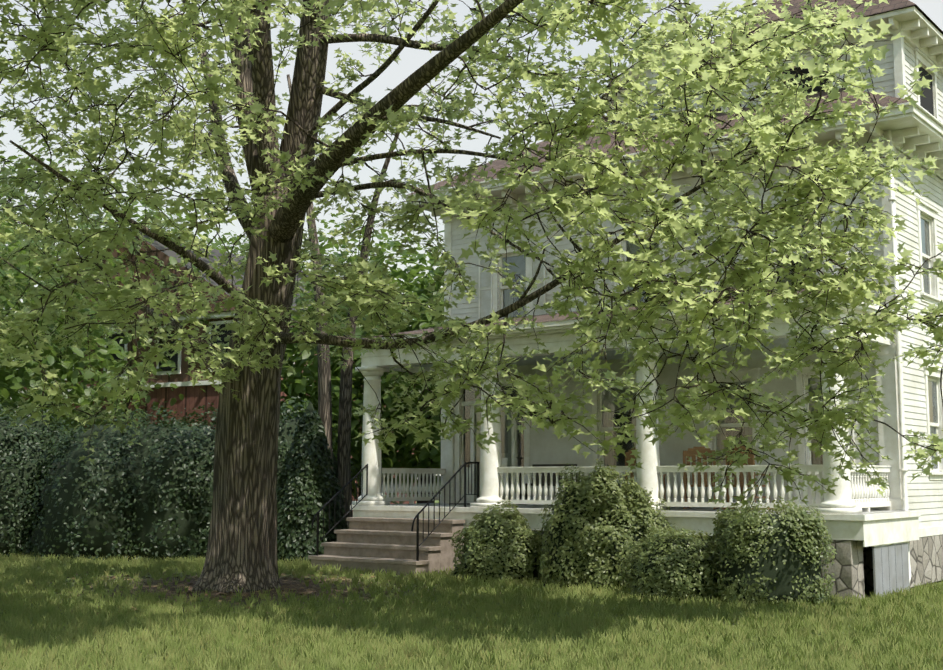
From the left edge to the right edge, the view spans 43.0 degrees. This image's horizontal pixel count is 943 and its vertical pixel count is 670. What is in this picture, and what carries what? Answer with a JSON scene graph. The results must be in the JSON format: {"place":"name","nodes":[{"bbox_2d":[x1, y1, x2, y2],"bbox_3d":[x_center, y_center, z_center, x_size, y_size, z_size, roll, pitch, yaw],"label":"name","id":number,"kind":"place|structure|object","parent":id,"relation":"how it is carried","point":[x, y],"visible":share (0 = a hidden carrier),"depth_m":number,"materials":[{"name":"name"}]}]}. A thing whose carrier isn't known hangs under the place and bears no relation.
{"place":"outdoors","nodes":[
{"label":"outdoors","id":0,"kind":"place"},
{"bbox_2d":[23,231,388,389],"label":"shingle walls","id":1,"kind":"structure","parent":0,"point":[185,365],"depth_m":42.56,"materials":[{"name":"brown wood"}]},
{"bbox_2d":[18,311,382,494],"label":"trim","id":2,"kind":"structure","parent":1,"relation":"attached to","point":[182,318],"depth_m":42.10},
{"bbox_2d":[55,229,346,326],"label":"neighbour roof","id":3,"kind":"structure","parent":1,"relation":"on","point":[158,246],"depth_m":44.37,"materials":[{"name":"grey"}]},
{"bbox_2d":[56,323,382,483],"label":"window panes","id":4,"kind":"structure","parent":1,"relation":"in","point":[174,357],"depth_m":42.37,"materials":[{"name":"black glass"}]},
{"bbox_2d":[22,384,415,510],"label":"neighbour brick walls","id":5,"kind":"structure","parent":0,"point":[195,396],"depth_m":42.06,"materials":[{"name":"red brick"}]},
{"bbox_2d":[0,483,942,669],"bbox_3d":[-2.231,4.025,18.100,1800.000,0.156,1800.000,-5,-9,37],"label":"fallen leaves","id":6,"kind":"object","parent":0,"point":[291,581],"depth_m":18.96,"materials":[{"name":"brown plant"}]},
{"bbox_2d":[0,396,361,561],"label":"hedge leaves","id":7,"kind":"object","parent":6,"relation":"on","point":[315,427],"visible":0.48,"depth_m":26.69,"materials":[{"name":"green plant"}]},
{"bbox_2d":[0,139,443,503],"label":"tree","id":8,"kind":"object","parent":6,"relation":"on","point":[14,380],"depth_m":35.57,"materials":[{"name":"green plant"}]},
{"bbox_2d":[6,569,502,615],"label":"bare soil","id":9,"kind":"structure","parent":6,"relation":"on","point":[177,586],"depth_m":19.51,"materials":[{"name":"brown soil"}]},
{"bbox_2d":[287,74,405,526],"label":"tree trunks","id":10,"kind":"object","parent":6,"relation":"on","point":[344,425],"visible":0.48,"depth_m":29.61,"materials":[{"name":"brown wood"}]},
{"bbox_2d":[9,0,753,592],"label":"maple trunk and limbs","id":11,"kind":"object","parent":6,"relation":"on","point":[241,550],"visible":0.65,"depth_m":19.51,"materials":[{"name":"brown plant"}]},
{"bbox_2d":[0,0,942,524],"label":"maple","id":12,"kind":"object","parent":11,"relation":"attached to","point":[766,138],"depth_m":14.63,"materials":[{"name":"green plant"}]},
{"bbox_2d":[308,517,464,575],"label":"porch steps","id":13,"kind":"structure","parent":6,"relation":"on","point":[376,543],"depth_m":22.98,"materials":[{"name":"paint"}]},
{"bbox_2d":[311,462,479,560],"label":"stair handrails","id":14,"kind":"object","parent":13,"relation":"on","point":[414,519],"visible":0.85,"depth_m":23.50,"materials":[{"name":"black metal"}]},
{"bbox_2d":[0,402,820,605],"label":"shrub","id":15,"kind":"object","parent":6,"relation":"on","point":[784,574],"visible":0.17,"depth_m":26.78,"materials":[{"name":"green plant"}]},
{"bbox_2d":[0,550,942,669],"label":"lawn grass tufts","id":16,"kind":"object","parent":6,"relation":"on","point":[664,617],"visible":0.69,"depth_m":14.54,"materials":[{"name":"green plant"}]},
{"bbox_2d":[449,458,674,589],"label":"yew shrubs","id":17,"kind":"object","parent":6,"relation":"on","point":[543,570],"visible":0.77,"depth_m":20.50,"materials":[{"name":"green plant"}]},
{"bbox_2d":[348,6,942,546],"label":"house trim","id":18,"kind":"structure","parent":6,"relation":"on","point":[918,128],"depth_m":22.77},
{"bbox_2d":[464,528,721,569],"bbox_3d":[1.787,4.031,21.812,9.430,0.910,0.030,-5,-9,37],"label":"porch lattice","id":19,"kind":"object","parent":18,"relation":"attached to","point":[542,533],"depth_m":22.13,"materials":[{"name":"paint"}]},
{"bbox_2d":[411,337,848,369],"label":"porch ceiling","id":20,"kind":"structure","parent":18,"relation":"attached to","point":[782,342],"depth_m":23.90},
{"bbox_2d":[361,288,899,338],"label":"porch roof","id":21,"kind":"structure","parent":18,"relation":"attached to","point":[544,318],"depth_m":24.05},
{"bbox_2d":[359,503,911,514],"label":"porch floor","id":22,"kind":"structure","parent":18,"relation":"on","point":[690,509],"depth_m":22.95,"materials":[{"name":"grey wood"}]},
{"bbox_2d":[516,457,576,504],"bbox_3d":[1.514,3.052,25.026,1.399,1.000,0.400,-5,-9,37],"label":"porch bench","id":23,"kind":"object","parent":22,"relation":"on","point":[543,476],"visible":0.42,"depth_m":25.16,"materials":[{"name":"brown wood"}]},
{"bbox_2d":[382,464,890,511],"bbox_3d":[2.596,2.923,23.004,10.103,0.774,2.518,-5,-9,37],"label":"porch balustrade","id":24,"kind":"object","parent":22,"relation":"on","point":[864,496],"visible":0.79,"depth_m":20.78,"materials":[{"name":"white wood"}]},
{"bbox_2d":[625,446,769,509],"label":"porch chairs","id":25,"kind":"object","parent":22,"relation":"on","point":[692,452],"visible":0.38,"depth_m":21.78,"materials":[{"name":"brown wood"}]},
{"bbox_2d":[463,93,936,499],"bbox_3d":[7.057,-0.913,25.217,6.218,8.820,13.758,-40,-40,79],"label":"house window glass","id":26,"kind":"object","parent":18,"relation":"in","point":[931,384],"visible":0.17,"depth_m":23.26,"materials":[{"name":"glass"}]},
{"bbox_2d":[872,542,909,594],"bbox_3d":[6.871,3.833,19.566,0.036,0.810,1.680,-5,-9,37],"label":"basement door","id":27,"kind":"structure","parent":18,"relation":"attached to","point":[890,567],"depth_m":19.50,"materials":[{"name":"grey wood"}]},
{"bbox_2d":[619,496,836,606],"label":"boxwood shrubs","id":28,"kind":"object","parent":6,"relation":"on","point":[722,521],"visible":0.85,"depth_m":17.86,"materials":[{"name":"green plant"}]},
{"bbox_2d":[821,535,942,598],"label":"house foundation","id":29,"kind":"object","parent":6,"relation":"on","point":[851,568],"visible":0.1,"depth_m":20.57,"materials":[{"name":"grey stone"}]},
{"bbox_2d":[451,35,942,527],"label":"house siding","id":30,"kind":"object","parent":29,"relation":"on","point":[925,493],"visible":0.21,"depth_m":23.24,"materials":[{"name":"white wood"}]},
{"bbox_2d":[407,0,942,242],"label":"house roof","id":31,"kind":"structure","parent":30,"relation":"on","point":[872,10],"depth_m":24.17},
{"bbox_2d":[887,130,910,581],"bbox_3d":[7.439,0.280,20.903,0.129,8.017,0.489,-3,-8,26],"label":"house downspout","id":32,"kind":"object","parent":30,"relation":"attached to","point":[892,200],"visible":0.62,"depth_m":20.98,"materials":[{"name":"white metal"}]},
{"bbox_2d":[0,0,942,478],"label":"sky","id":33,"kind":"structure","parent":0,"point":[412,59],"materials":[{"name":"white"}]},
{"bbox_2d":[352,331,861,513],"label":"porch columns","id":34,"kind":"structure","parent":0,"point":[840,502],"depth_m":22.92,"materials":[{"name":"white wood"}]},
{"bbox_2d":[501,93,821,465],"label":"house curtains","id":35,"kind":"object","parent":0,"point":[606,416],"depth_m":24.74,"materials":[{"name":"white fabric"}]},
{"bbox_2d":[464,63,935,567],"bbox_3d":[6.534,0.056,28.555,10.360,10.450,15.580,-5,-9,37],"label":"house interior","id":36,"kind":"object","parent":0,"point":[926,102],"depth_m":24.95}
]}

